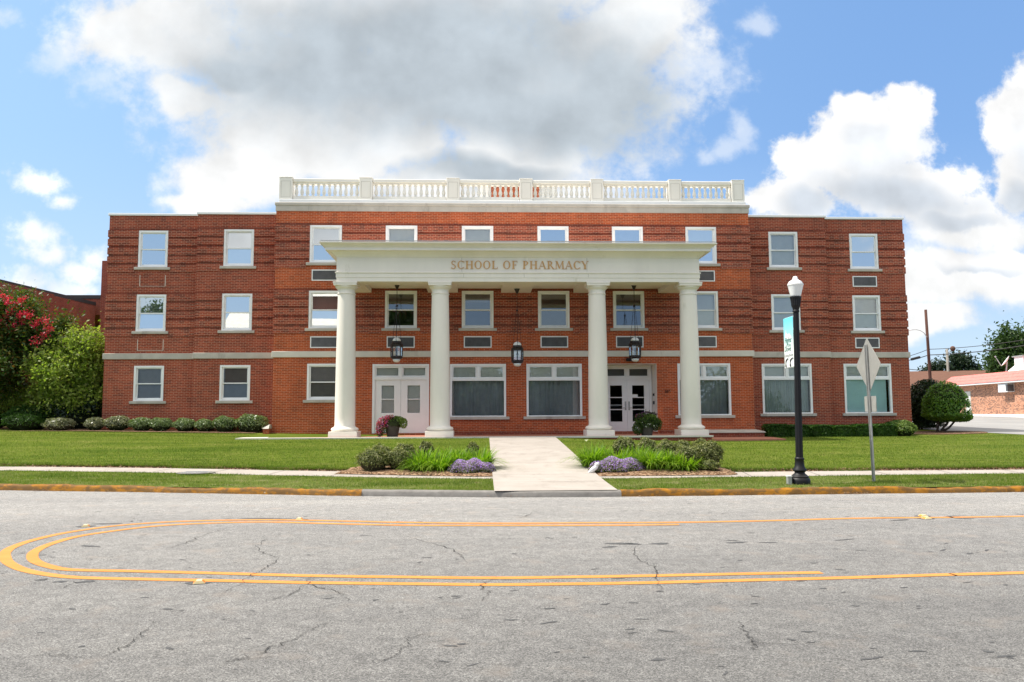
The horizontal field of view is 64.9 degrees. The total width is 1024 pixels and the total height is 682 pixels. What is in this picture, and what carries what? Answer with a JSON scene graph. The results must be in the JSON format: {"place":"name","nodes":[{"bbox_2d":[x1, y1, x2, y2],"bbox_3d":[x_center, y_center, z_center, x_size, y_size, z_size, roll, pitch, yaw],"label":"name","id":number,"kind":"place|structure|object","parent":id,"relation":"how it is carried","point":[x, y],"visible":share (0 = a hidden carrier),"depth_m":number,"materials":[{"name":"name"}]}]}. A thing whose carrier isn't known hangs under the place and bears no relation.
{"place":"outdoors","nodes":[
{"label":"outdoors","id":0,"kind":"place"},
{"bbox_2d":[0,426,940,435],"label":"back lawn","id":1,"kind":"structure","parent":0,"point":[911,435],"depth_m":33.85,"materials":[{"name":"green plant"}]},
{"bbox_2d":[0,261,107,387],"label":"annex building","id":2,"kind":"structure","parent":1,"relation":"on","point":[92,306],"depth_m":46.00,"materials":[{"name":"brick"}]},
{"bbox_2d":[0,427,262,432],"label":"mulch bed","id":3,"kind":"object","parent":1,"relation":"on","point":[47,429],"visible":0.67,"depth_m":31.89,"materials":[{"name":"brown soil"}]},
{"bbox_2d":[0,381,41,413],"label":"yellow green shrub","id":4,"kind":"object","parent":3,"relation":"on","point":[22,396],"visible":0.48,"depth_m":33.73,"materials":[{"name":"green plant"}]},
{"bbox_2d":[0,413,44,429],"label":"clipped mound","id":5,"kind":"object","parent":3,"relation":"on","point":[22,421],"visible":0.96,"depth_m":31.82,"materials":[{"name":"green plant"}]},
{"bbox_2d":[0,405,53,428],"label":"dark mound","id":6,"kind":"object","parent":3,"relation":"on","point":[43,415],"visible":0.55,"depth_m":32.85,"materials":[{"name":"green plant"}]},
{"bbox_2d":[0,281,85,406],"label":"crape myrtle","id":7,"kind":"object","parent":3,"relation":"on","point":[25,328],"visible":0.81,"depth_m":33.39,"materials":[{"name":"red plant"}]},
{"bbox_2d":[41,417,75,430],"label":"grey bush","id":8,"kind":"object","parent":3,"relation":"on","point":[58,423],"visible":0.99,"depth_m":31.73,"materials":[{"name":"green plant"}]},
{"bbox_2d":[13,311,104,424],"bbox_3d":[-18.304,1.252,33.537,3.458,5.070,3.921,-4,-6,32],"label":"light green shrub","id":9,"kind":"object","parent":3,"relation":"on","point":[69,372],"visible":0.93,"depth_m":32.91,"materials":[{"name":"green plant"}]},
{"bbox_2d":[39,392,101,428],"bbox_3d":[-18.321,2.742,33.585,3.127,1.993,1.854,0,-5,-2],"label":"holly shrub","id":10,"kind":"object","parent":3,"relation":"on","point":[62,413],"visible":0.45,"depth_m":33.06,"materials":[{"name":"green plant"}]},
{"bbox_2d":[83,417,103,429],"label":"rounded bush","id":11,"kind":"object","parent":3,"relation":"on","point":[94,423],"visible":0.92,"depth_m":31.86,"materials":[{"name":"green plant"}]},
{"bbox_2d":[101,415,129,429],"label":"rounded bush","id":12,"kind":"object","parent":3,"relation":"on","point":[119,422],"visible":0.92,"depth_m":31.93,"materials":[{"name":"green plant"}]},
{"bbox_2d":[127,417,151,430],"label":"rounded bush","id":13,"kind":"object","parent":3,"relation":"on","point":[139,424],"visible":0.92,"depth_m":31.94,"materials":[{"name":"green plant"}]},
{"bbox_2d":[148,417,172,430],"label":"rounded bush","id":14,"kind":"object","parent":3,"relation":"on","point":[160,424],"visible":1,"depth_m":31.98,"materials":[{"name":"green plant"}]},
{"bbox_2d":[172,417,194,430],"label":"rounded bush","id":15,"kind":"object","parent":3,"relation":"on","point":[183,424],"visible":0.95,"depth_m":32.02,"materials":[{"name":"green plant"}]},
{"bbox_2d":[194,418,214,430],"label":"rounded bush","id":16,"kind":"object","parent":3,"relation":"on","point":[203,424],"visible":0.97,"depth_m":32.05,"materials":[{"name":"green plant"}]},
{"bbox_2d":[211,415,236,431],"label":"rounded bush","id":17,"kind":"object","parent":3,"relation":"on","point":[222,423],"visible":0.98,"depth_m":32.08,"materials":[{"name":"green plant"}]},
{"bbox_2d":[233,413,268,431],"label":"rounded bush","id":18,"kind":"object","parent":3,"relation":"on","point":[250,423],"visible":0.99,"depth_m":32.14,"materials":[{"name":"green plant"}]},
{"bbox_2d":[102,177,911,440],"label":"school building","id":19,"kind":"structure","parent":1,"relation":"on","point":[282,318],"depth_m":32.96,"materials":[{"name":"brick"}]},
{"bbox_2d":[129,366,165,403],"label":"window","id":20,"kind":"structure","parent":19,"relation":"in","point":[148,385],"depth_m":33.14,"materials":[{"name":"grey glass"}]},
{"bbox_2d":[132,295,167,333],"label":"window","id":21,"kind":"structure","parent":19,"relation":"in","point":[150,309],"depth_m":33.34,"materials":[{"name":"glass"}]},
{"bbox_2d":[134,231,169,269],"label":"window","id":22,"kind":"structure","parent":19,"relation":"in","point":[153,245],"depth_m":33.57,"materials":[{"name":"glass"}]},
{"bbox_2d":[215,365,252,402],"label":"window","id":23,"kind":"structure","parent":19,"relation":"in","point":[234,387],"depth_m":32.99,"materials":[{"name":"grey glass"}]},
{"bbox_2d":[217,294,254,332],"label":"window","id":24,"kind":"structure","parent":19,"relation":"in","point":[236,308],"depth_m":33.20,"materials":[{"name":"white glass"}]},
{"bbox_2d":[220,229,256,268],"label":"window","id":25,"kind":"structure","parent":19,"relation":"in","point":[238,243],"depth_m":33.43,"materials":[{"name":"white glass"}]},
{"bbox_2d":[303,364,335,402],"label":"window","id":26,"kind":"structure","parent":19,"relation":"in","point":[321,378],"depth_m":32.33,"materials":[{"name":"grey glass"}]},
{"bbox_2d":[305,291,337,330],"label":"window","id":27,"kind":"structure","parent":19,"relation":"in","point":[323,305],"depth_m":32.53,"materials":[{"name":"white glass"}]},
{"bbox_2d":[306,225,341,264],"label":"window","id":28,"kind":"structure","parent":19,"relation":"in","point":[318,254],"depth_m":32.75,"materials":[{"name":"white glass"}]},
{"bbox_2d":[375,380,400,432],"bbox_3d":[-4.979,2.625,32.307,1.024,2.125,0.114,0,-5,-2],"label":"door","id":29,"kind":"structure","parent":19,"relation":"in","point":[387,392],"depth_m":32.32,"materials":[{"name":"paint"}]},
{"bbox_2d":[376,414,407,436],"bbox_3d":[-4.436,3.145,29.723,1.205,0.877,0.650,0,-5,-2],"label":"planter","id":30,"kind":"object","parent":19,"relation":"on","point":[391,425],"visible":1,"depth_m":29.54,"materials":[{"name":"pink plant"}]},
{"bbox_2d":[390,285,402,361],"bbox_3d":[-4.506,-0.694,31.496,0.453,3.063,0.453,-2,-5,20],"label":"hanging lantern","id":31,"kind":"object","parent":19,"relation":"hanging from","point":[396,342],"visible":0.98,"depth_m":31.36,"materials":[{"name":"brown metal"}]},
{"bbox_2d":[381,291,419,330],"bbox_3d":[-4.494,-1.213,32.629,1.550,1.638,0.253,0,-5,-2],"label":"window","id":32,"kind":"structure","parent":19,"relation":"in","point":[388,294],"depth_m":32.62,"materials":[{"name":"white paint"}]},
{"bbox_2d":[386,225,416,241],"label":"window","id":33,"kind":"structure","parent":19,"relation":"in","point":[392,232],"depth_m":33.01,"materials":[{"name":"grey glass"}]},
{"bbox_2d":[401,380,426,432],"bbox_3d":[-3.947,2.623,32.350,1.024,2.125,0.114,0,-5,-2],"label":"door","id":34,"kind":"structure","parent":19,"relation":"in","point":[413,392],"depth_m":32.33,"materials":[{"name":"paint"}]},
{"bbox_2d":[462,226,492,240],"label":"window","id":35,"kind":"structure","parent":19,"relation":"in","point":[469,233],"depth_m":33.14,"materials":[{"name":"grey glass"}]},
{"bbox_2d":[459,291,496,330],"bbox_3d":[-1.396,-1.217,32.758,1.550,1.638,0.253,0,-5,-2],"label":"window","id":36,"kind":"structure","parent":19,"relation":"in","point":[467,296],"depth_m":32.75,"materials":[{"name":"white paint"}]},
{"bbox_2d":[450,364,509,419],"bbox_3d":[-1.373,2.055,32.571,2.519,2.238,0.467,0,-5,-2],"label":"picture window","id":37,"kind":"structure","parent":19,"relation":"in","point":[477,391],"depth_m":32.65,"materials":[{"name":"grey glass"}]},
{"bbox_2d":[511,288,523,366],"bbox_3d":[0.204,-0.526,31.606,0.453,3.063,0.453,-2,-5,20],"label":"hanging lantern","id":38,"kind":"object","parent":19,"relation":"hanging from","point":[517,346],"visible":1,"depth_m":31.41,"materials":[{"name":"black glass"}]},
{"bbox_2d":[537,226,568,240],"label":"window","id":39,"kind":"structure","parent":19,"relation":"in","point":[544,233],"depth_m":33.16,"materials":[{"name":"blue glass"}]},
{"bbox_2d":[535,291,572,330],"bbox_3d":[1.701,-1.220,32.887,1.550,1.638,0.253,0,-5,-2],"label":"window","id":40,"kind":"structure","parent":19,"relation":"in","point":[541,294],"depth_m":32.87,"materials":[{"name":"white paint"}]},
{"bbox_2d":[523,364,585,418],"bbox_3d":[1.705,2.050,32.694,2.514,2.238,0.457,0,-5,-2],"label":"picture window","id":41,"kind":"structure","parent":19,"relation":"in","point":[552,390],"depth_m":32.77,"materials":[{"name":"grey glass"}]},
{"bbox_2d":[608,380,627,430],"bbox_3d":[4.337,2.685,33.503,0.918,2.125,0.197,0,-5,-2],"label":"door","id":42,"kind":"structure","parent":19,"relation":"in","point":[617,426],"depth_m":33.50,"materials":[{"name":"paint"}]},
{"bbox_2d":[612,227,642,242],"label":"window","id":43,"kind":"structure","parent":19,"relation":"in","point":[618,233],"depth_m":33.29,"materials":[{"name":"glass"}]},
{"bbox_2d":[610,291,647,330],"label":"window","id":44,"kind":"structure","parent":19,"relation":"in","point":[617,295],"depth_m":33.01,"materials":[{"name":"white paint"}]},
{"bbox_2d":[629,285,640,361],"bbox_3d":[4.856,-0.704,31.896,0.453,3.063,0.453,-2,-5,20],"label":"hanging lantern","id":45,"kind":"object","parent":19,"relation":"hanging from","point":[635,342],"visible":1,"depth_m":31.73,"materials":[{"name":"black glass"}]},
{"bbox_2d":[627,380,648,430],"bbox_3d":[5.263,2.684,33.542,0.918,2.125,0.197,0,-5,-2],"label":"door","id":46,"kind":"structure","parent":19,"relation":"in","point":[629,382],"depth_m":33.56,"materials":[{"name":"paint"}]},
{"bbox_2d":[632,410,661,434],"bbox_3d":[4.982,2.999,29.697,1.176,0.980,0.708,0,-5,-2],"label":"planter","id":47,"kind":"object","parent":19,"relation":"on","point":[645,423],"visible":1,"depth_m":29.54,"materials":[{"name":"green plant"}]},
{"bbox_2d":[685,227,720,265],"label":"window","id":48,"kind":"structure","parent":19,"relation":"in","point":[692,234],"depth_m":33.41,"materials":[{"name":"blue glass"}]},
{"bbox_2d":[675,363,734,417],"bbox_3d":[7.832,2.036,32.953,2.446,2.223,0.464,0,-5,-2],"label":"picture window","id":49,"kind":"structure","parent":19,"relation":"in","point":[713,376],"depth_m":33.04,"materials":[{"name":"grey glass"}]},
{"bbox_2d":[697,291,721,330],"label":"window","id":50,"kind":"structure","parent":19,"relation":"in","point":[707,301],"depth_m":33.24,"materials":[{"name":"grey glass"}]},
{"bbox_2d":[766,232,801,269],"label":"window","id":51,"kind":"structure","parent":19,"relation":"in","point":[783,246],"depth_m":34.45,"materials":[{"name":"grey glass"}]},
{"bbox_2d":[769,294,804,332],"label":"window","id":52,"kind":"structure","parent":19,"relation":"in","point":[781,308],"depth_m":34.21,"materials":[{"name":"grey glass"}]},
{"bbox_2d":[760,364,816,415],"bbox_3d":[11.549,2.063,33.916,2.390,2.204,0.418,0,-5,-2],"label":"picture window","id":53,"kind":"structure","parent":19,"relation":"in","point":[778,395],"depth_m":33.98,"materials":[{"name":"grey glass"}]},
{"bbox_2d":[848,234,882,271],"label":"window","id":54,"kind":"structure","parent":19,"relation":"in","point":[863,248],"depth_m":34.84,"materials":[{"name":"blue glass"}]},
{"bbox_2d":[851,295,884,332],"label":"window","id":55,"kind":"structure","parent":19,"relation":"in","point":[866,308],"depth_m":34.65,"materials":[{"name":"grey glass"}]},
{"bbox_2d":[842,364,896,415],"bbox_3d":[15.143,2.074,34.276,2.317,2.212,0.238,0,-5,-2],"label":"picture window","id":56,"kind":"structure","parent":19,"relation":"in","point":[855,388],"depth_m":34.34,"materials":[{"name":"glass"}]},
{"bbox_2d":[909,310,931,379],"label":"utility pole","id":57,"kind":"object","parent":1,"relation":"on","point":[928,347],"visible":0.57,"depth_m":79.45,"materials":[{"name":"wood"}]},
{"bbox_2d":[910,378,945,428],"bbox_3d":[19.645,3.050,37.908,2.318,2.593,2.086,0,-5,-2],"label":"dark clipped tree","id":58,"kind":"object","parent":1,"relation":"on","point":[918,391],"visible":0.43,"depth_m":37.56,"materials":[{"name":"green plant"}]},
{"bbox_2d":[917,355,962,370],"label":"oak","id":59,"kind":"object","parent":1,"relation":"on","point":[939,365],"visible":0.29,"depth_m":144.93,"materials":[{"name":"green plant"}]},
{"bbox_2d":[910,370,987,385],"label":"brown roofed building","id":60,"kind":"structure","parent":1,"relation":"on","point":[916,376],"depth_m":112.99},
{"bbox_2d":[914,431,987,433],"bbox_3d":[18.494,3.897,34.284,3.521,0.091,3.000,0,-5,-2],"label":"mulch bed","id":61,"kind":"object","parent":1,"relation":"on","point":[945,432],"visible":0.76,"depth_m":34.18,"materials":[{"name":"brown soil"}]},
{"bbox_2d":[920,380,973,431],"bbox_3d":[18.936,2.861,35.075,2.056,2.365,2.124,0,-5,-2],"label":"clipped tree","id":62,"kind":"object","parent":61,"relation":"on","point":[946,402],"visible":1,"depth_m":34.57,"materials":[{"name":"green plant"}]},
{"bbox_2d":[941,349,986,370],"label":"oak","id":63,"kind":"object","parent":1,"relation":"on","point":[958,361],"visible":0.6,"depth_m":145.37,"materials":[{"name":"green plant"}]},
{"bbox_2d":[977,310,1023,372],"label":"bushy tree","id":64,"kind":"object","parent":1,"relation":"on","point":[1006,333],"visible":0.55,"depth_m":104.75,"materials":[{"name":"green plant"}]},
{"bbox_2d":[0,490,1023,681],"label":"road","id":65,"kind":"structure","parent":0,"point":[951,626],"depth_m":6.98,"materials":[{"name":"grey asphalt"}]},
{"bbox_2d":[0,484,361,495],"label":"kerb","id":66,"kind":"structure","parent":65,"relation":"on","point":[219,490],"depth_m":15.92,"materials":[{"name":"yellow paint"}]},
{"bbox_2d":[31,498,795,661],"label":"road cracks","id":67,"kind":"object","parent":65,"relation":"on","point":[348,599],"visible":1,"depth_m":6.78,"materials":[{"name":"grey asphalt"}]},
{"bbox_2d":[26,521,823,578],"bbox_3d":[-1.353,2.409,9.579,8.499,0.001,4.271,0,-5,-2],"label":"road marking","id":68,"kind":"object","parent":65,"relation":"on","point":[32,556],"visible":1,"depth_m":7.83,"materials":[{"name":"paint"}]},
{"bbox_2d":[362,489,621,496],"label":"kerb","id":69,"kind":"structure","parent":65,"relation":"on","point":[493,493],"depth_m":14.84,"materials":[{"name":"concrete"}]},
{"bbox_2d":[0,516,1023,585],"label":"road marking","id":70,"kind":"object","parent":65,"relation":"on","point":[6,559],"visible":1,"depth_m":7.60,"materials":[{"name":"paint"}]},
{"bbox_2d":[37,503,1023,674],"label":"road stains","id":71,"kind":"object","parent":65,"relation":"on","point":[1006,656],"visible":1,"depth_m":6.83,"materials":[{"name":"grey asphalt"}]},
{"bbox_2d":[620,485,1023,496],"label":"kerb","id":72,"kind":"structure","parent":65,"relation":"on","point":[774,491],"depth_m":15.03,"materials":[{"name":"yellow paint"}]},
{"bbox_2d":[0,430,1023,469],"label":"lawn","id":73,"kind":"structure","parent":0,"point":[336,459],"depth_m":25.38,"materials":[{"name":"green plant"}]},
{"bbox_2d":[761,423,897,436],"bbox_3d":[12.936,3.647,32.848,5.410,0.613,0.859,0,-5,-2],"label":"clipped hedge","id":74,"kind":"object","parent":73,"relation":"on","point":[828,430],"visible":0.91,"depth_m":32.52,"materials":[{"name":"green plant"}]},
{"bbox_2d":[893,420,917,435],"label":"variegated bush","id":75,"kind":"object","parent":73,"relation":"on","point":[906,428],"visible":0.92,"depth_m":32.59,"materials":[{"name":"green plant"}]},
{"bbox_2d":[0,469,1023,489],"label":"verge","id":76,"kind":"structure","parent":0,"point":[432,486],"depth_m":16.63,"materials":[{"name":"green plant"}]},
{"bbox_2d":[786,276,810,484],"bbox_3d":[5.722,0.789,16.357,0.400,4.195,0.800,1,-5,-2],"label":"street lamp","id":77,"kind":"object","parent":76,"relation":"on","point":[795,284],"visible":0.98,"depth_m":16.10,"materials":[{"name":"black metal"}]},
{"bbox_2d":[783,316,793,367],"bbox_3d":[5.673,0.025,16.549,0.026,1.020,0.500,0,-5,-2],"label":"street banner","id":78,"kind":"object","parent":77,"relation":"hanging from","point":[788,342],"visible":1,"depth_m":16.50,"materials":[{"name":"fabric"}]},
{"bbox_2d":[857,339,880,480],"bbox_3d":[7.343,1.502,16.497,0.054,3.116,1.054,-1,-5,-2],"label":"warning sign","id":79,"kind":"object","parent":76,"relation":"on","point":[868,364],"visible":1,"depth_m":16.49,"materials":[{"name":"metal"}]},
{"bbox_2d":[0,466,1023,478],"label":"sidewalk","id":80,"kind":"structure","parent":0,"point":[332,473],"depth_m":18.61,"materials":[{"name":"concrete"}]},
{"bbox_2d":[335,464,493,475],"bbox_3d":[-1.960,3.042,19.432,3.901,0.190,2.654,-2,-5,16],"label":"mulch bed","id":81,"kind":"object","parent":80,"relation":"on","point":[386,470],"visible":0.35,"depth_m":18.36,"materials":[{"name":"brown wood"}]},
{"bbox_2d":[354,448,389,470],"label":"bed shrub","id":82,"kind":"object","parent":81,"relation":"on","point":[370,459],"visible":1,"depth_m":18.72,"materials":[{"name":"green plant"}]},
{"bbox_2d":[387,447,412,468],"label":"bed shrub","id":83,"kind":"object","parent":81,"relation":"on","point":[396,455],"visible":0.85,"depth_m":18.86,"materials":[{"name":"green plant"}]},
{"bbox_2d":[397,451,439,472],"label":"daylily clump","id":84,"kind":"object","parent":81,"relation":"on","point":[414,467],"visible":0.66,"depth_m":18.55,"materials":[{"name":"green plant"}]},
{"bbox_2d":[401,447,454,468],"bbox_3d":[-2.091,2.752,19.194,1.896,0.566,1.762,2,-6,-25],"label":"daylily clump","id":85,"kind":"object","parent":81,"relation":"on","point":[417,457],"visible":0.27,"depth_m":18.90,"materials":[{"name":"green plant"}]},
{"bbox_2d":[411,449,459,472],"bbox_3d":[-1.784,2.738,18.665,1.825,0.600,1.698,2,-6,-25],"label":"daylily clump","id":86,"kind":"object","parent":81,"relation":"on","point":[445,463],"visible":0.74,"depth_m":18.46,"materials":[{"name":"green plant"}]},
{"bbox_2d":[447,458,496,473],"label":"purple flowers","id":87,"kind":"object","parent":81,"relation":"on","point":[473,465],"visible":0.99,"depth_m":18.13,"materials":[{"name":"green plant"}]},
{"bbox_2d":[456,445,511,465],"bbox_3d":[-0.753,2.727,19.181,1.710,0.582,1.697,0,-5,-2],"label":"daylily clump","id":88,"kind":"object","parent":81,"relation":"on","point":[486,457],"visible":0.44,"depth_m":18.99,"materials":[{"name":"green plant"}]},
{"bbox_2d":[4,464,1023,471],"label":"turf edge","id":89,"kind":"object","parent":80,"relation":"on","point":[816,469],"visible":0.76,"depth_m":18.96,"materials":[{"name":"green plant"}]},
{"bbox_2d":[0,462,1023,471],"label":"edge grass","id":90,"kind":"structure","parent":89,"relation":"on","point":[340,468],"depth_m":19.77,"materials":[{"name":"green plant"}]},
{"bbox_2d":[588,466,736,475],"bbox_3d":[3.406,3.000,19.366,3.256,0.210,3.296,0,-5,-2],"label":"mulch bed","id":91,"kind":"object","parent":80,"relation":"on","point":[718,471],"visible":0.27,"depth_m":17.92,"materials":[{"name":"brown wood"}]},
{"bbox_2d":[560,439,619,466],"bbox_3d":[1.957,2.680,19.312,1.935,0.635,1.753,0,-5,-2],"label":"daylily clump","id":92,"kind":"object","parent":91,"relation":"on","point":[585,458],"visible":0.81,"depth_m":19.02,"materials":[{"name":"green plant"}]},
{"bbox_2d":[588,456,645,472],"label":"purple flowers","id":93,"kind":"object","parent":91,"relation":"on","point":[613,464],"visible":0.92,"depth_m":18.12,"materials":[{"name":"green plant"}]},
{"bbox_2d":[594,445,642,460],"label":"daylily clump","id":94,"kind":"object","parent":91,"relation":"on","point":[622,454],"visible":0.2,"depth_m":19.07,"materials":[{"name":"green plant"}]},
{"bbox_2d":[611,436,636,454],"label":"bed shrub","id":95,"kind":"object","parent":91,"relation":"on","point":[622,441],"visible":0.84,"depth_m":20.14,"materials":[{"name":"green plant"}]},
{"bbox_2d":[636,436,656,453],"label":"bed shrub","id":96,"kind":"object","parent":91,"relation":"on","point":[645,440],"visible":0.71,"depth_m":20.17,"materials":[{"name":"green plant"}]},
{"bbox_2d":[630,446,680,469],"bbox_3d":[3.259,2.669,18.602,1.640,0.584,1.741,-4,-7,39],"label":"daylily clump","id":97,"kind":"object","parent":91,"relation":"on","point":[648,460],"visible":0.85,"depth_m":18.36,"materials":[{"name":"green plant"}]},
{"bbox_2d":[654,438,675,457],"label":"bed shrub","id":98,"kind":"object","parent":91,"relation":"on","point":[665,443],"visible":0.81,"depth_m":19.88,"materials":[{"name":"green plant"}]},
{"bbox_2d":[645,449,699,469],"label":"daylily clump","id":99,"kind":"object","parent":91,"relation":"on","point":[668,459],"visible":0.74,"depth_m":18.32,"materials":[{"name":"green plant"}]},
{"bbox_2d":[661,454,709,472],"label":"daylily clump","id":100,"kind":"object","parent":91,"relation":"on","point":[691,466],"visible":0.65,"depth_m":18.25,"materials":[{"name":"green plant"}]},
{"bbox_2d":[672,444,704,465],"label":"bed shrub","id":101,"kind":"object","parent":91,"relation":"on","point":[694,451],"visible":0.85,"depth_m":18.56,"materials":[{"name":"green plant"}]},
{"bbox_2d":[699,458,720,470],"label":"bed shrub","id":102,"kind":"object","parent":91,"relation":"on","point":[712,465],"visible":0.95,"depth_m":18.22,"materials":[{"name":"green plant"}]},
{"bbox_2d":[696,438,724,462],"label":"bed shrub","id":103,"kind":"object","parent":91,"relation":"on","point":[712,449],"visible":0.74,"depth_m":18.78,"materials":[{"name":"green plant"}]},
{"bbox_2d":[0,0,1023,370],"label":"sky","id":104,"kind":"structure","parent":0,"point":[913,110],"materials":[{"name":"blue"}]},
{"bbox_2d":[489,437,616,490],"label":"walkway","id":105,"kind":"structure","parent":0,"point":[530,468],"depth_m":18.93,"materials":[{"name":"concrete"}]},
{"bbox_2d":[920,416,1023,433],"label":"side street","id":106,"kind":"structure","parent":0,"point":[1004,425],"depth_m":42.08,"materials":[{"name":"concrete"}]},
{"bbox_2d":[947,355,1023,416],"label":"shop building","id":107,"kind":"structure","parent":106,"relation":"on","point":[999,394],"depth_m":63.20,"materials":[{"name":"brick"}]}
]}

